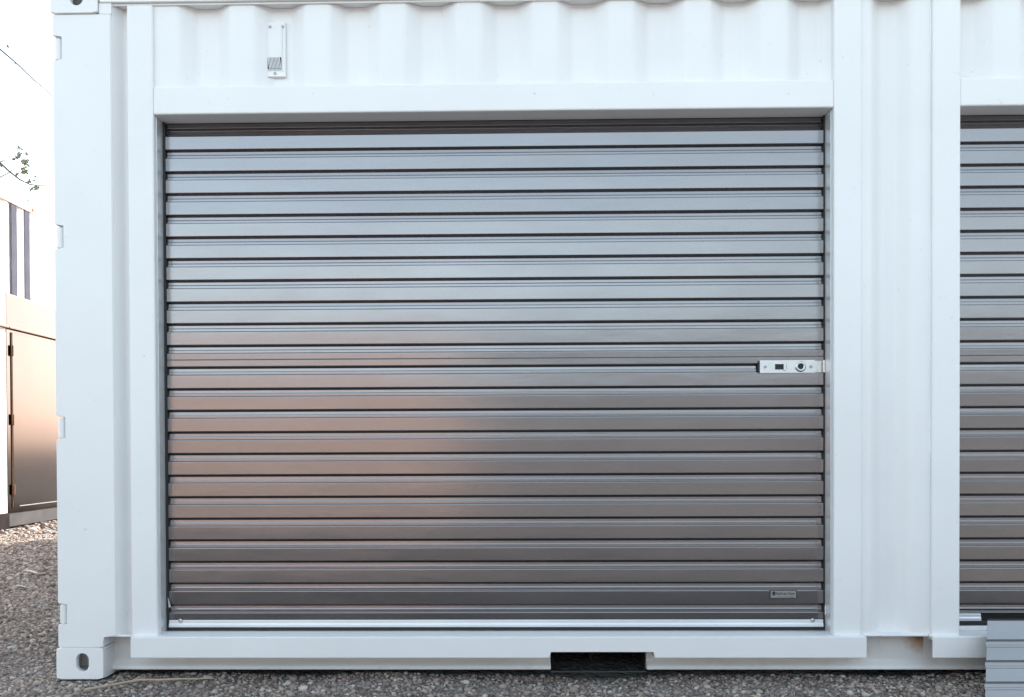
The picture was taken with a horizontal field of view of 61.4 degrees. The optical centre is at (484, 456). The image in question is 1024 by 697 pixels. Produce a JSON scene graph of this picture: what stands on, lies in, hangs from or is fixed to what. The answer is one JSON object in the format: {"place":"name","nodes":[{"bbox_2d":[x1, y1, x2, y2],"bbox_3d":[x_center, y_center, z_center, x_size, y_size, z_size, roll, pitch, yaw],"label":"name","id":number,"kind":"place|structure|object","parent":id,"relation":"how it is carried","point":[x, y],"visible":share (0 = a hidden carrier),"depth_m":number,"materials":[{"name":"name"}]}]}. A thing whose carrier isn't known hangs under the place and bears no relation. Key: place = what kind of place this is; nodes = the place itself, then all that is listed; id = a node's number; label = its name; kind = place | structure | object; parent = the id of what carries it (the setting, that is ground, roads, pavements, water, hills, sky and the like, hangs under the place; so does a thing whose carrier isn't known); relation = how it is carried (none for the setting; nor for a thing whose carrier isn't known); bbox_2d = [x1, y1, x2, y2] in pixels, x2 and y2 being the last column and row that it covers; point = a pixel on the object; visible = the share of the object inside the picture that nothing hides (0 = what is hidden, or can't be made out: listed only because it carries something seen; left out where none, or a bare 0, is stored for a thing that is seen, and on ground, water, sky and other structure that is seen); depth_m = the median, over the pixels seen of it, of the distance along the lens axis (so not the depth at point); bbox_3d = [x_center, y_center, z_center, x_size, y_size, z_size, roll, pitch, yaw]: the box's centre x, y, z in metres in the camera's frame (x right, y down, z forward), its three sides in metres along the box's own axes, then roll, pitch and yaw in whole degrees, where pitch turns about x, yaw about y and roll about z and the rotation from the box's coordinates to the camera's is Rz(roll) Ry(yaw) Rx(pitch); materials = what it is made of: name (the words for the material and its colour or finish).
{"place":"outdoors","nodes":[
{"label":"outdoors","id":0,"kind":"place"},
{"bbox_2d":[0,0,57,307],"label":"sky","id":1,"kind":"structure","parent":0,"point":[26,108],"materials":[{"name":"white"}]},
{"bbox_2d":[0,519,985,696],"bbox_3d":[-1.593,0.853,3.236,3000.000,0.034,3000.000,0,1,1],"label":"ground","id":2,"kind":"structure","parent":0,"point":[600,661],"depth_m":3.36,"materials":[{"name":"grey gravel"}]},
{"bbox_2d":[0,291,9,529],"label":"storage container","id":3,"kind":"object","parent":2,"relation":"on","point":[4,519],"visible":1,"depth_m":9.33,"materials":[{"name":"white metal"}]},
{"bbox_2d":[0,37,52,200],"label":"eucalyptus tree","id":4,"kind":"object","parent":2,"relation":"on","point":[24,162],"visible":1,"depth_m":22.07,"materials":[{"name":"plant"}]},
{"bbox_2d":[5,293,62,526],"bbox_3d":[-6.351,-0.541,12.450,2.468,2.567,6.058,0,1,1],"label":"storage container","id":5,"kind":"object","parent":2,"relation":"on","point":[32,417],"visible":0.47,"depth_m":9.87,"materials":[{"name":"white metal"}]},
{"bbox_2d":[11,332,62,507],"bbox_3d":[-5.169,-0.414,10.735,0.031,1.935,2.536,0,1,1],"label":"side door","id":6,"kind":"structure","parent":5,"relation":"in","point":[34,419],"depth_m":9.91,"materials":[{"name":"silver metal"}]},
{"bbox_2d":[84,676,212,691],"bbox_3d":[-1.222,0.824,3.174,0.452,0.023,0.084,0,1,-17],"label":"dry twig","id":7,"kind":"object","parent":2,"relation":"on","point":[118,683],"visible":1,"depth_m":3.17,"materials":[{"name":"brown wood"}]},
{"bbox_2d":[50,0,1023,678],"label":"storage container","id":8,"kind":"object","parent":2,"relation":"on","point":[506,334],"visible":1,"depth_m":3.27,"materials":[{"name":"white metal"}]},
{"bbox_2d":[156,110,830,632],"bbox_3d":[0.032,-0.355,3.276,2.521,2.034,0.100,0,1,1],"label":"roller door","id":9,"kind":"structure","parent":8,"relation":"in","point":[560,374],"depth_m":3.29,"materials":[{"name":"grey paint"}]},
{"bbox_2d":[959,115,1023,624],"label":"roller door","id":10,"kind":"structure","parent":8,"relation":"in","point":[991,507],"depth_m":3.26,"materials":[{"name":"grey paint"}]},
{"bbox_2d":[984,619,1023,696],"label":"ribbed metal sheet","id":11,"kind":"object","parent":2,"relation":"on","point":[1004,664],"visible":1,"depth_m":3.04,"materials":[{"name":"grey metal"}]},
{"bbox_3d":[-9.752,-0.602,10.202,2.447,2.790,12.196,0,1,1],"label":"storage container","id":12,"kind":"object","parent":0,"visible":0},
{"bbox_2d":[0,192,35,301],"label":"storage container","id":13,"kind":"object","parent":12,"relation":"on","point":[17,253],"visible":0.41,"depth_m":15.66,"materials":[{"name":"white metal"}]}
]}

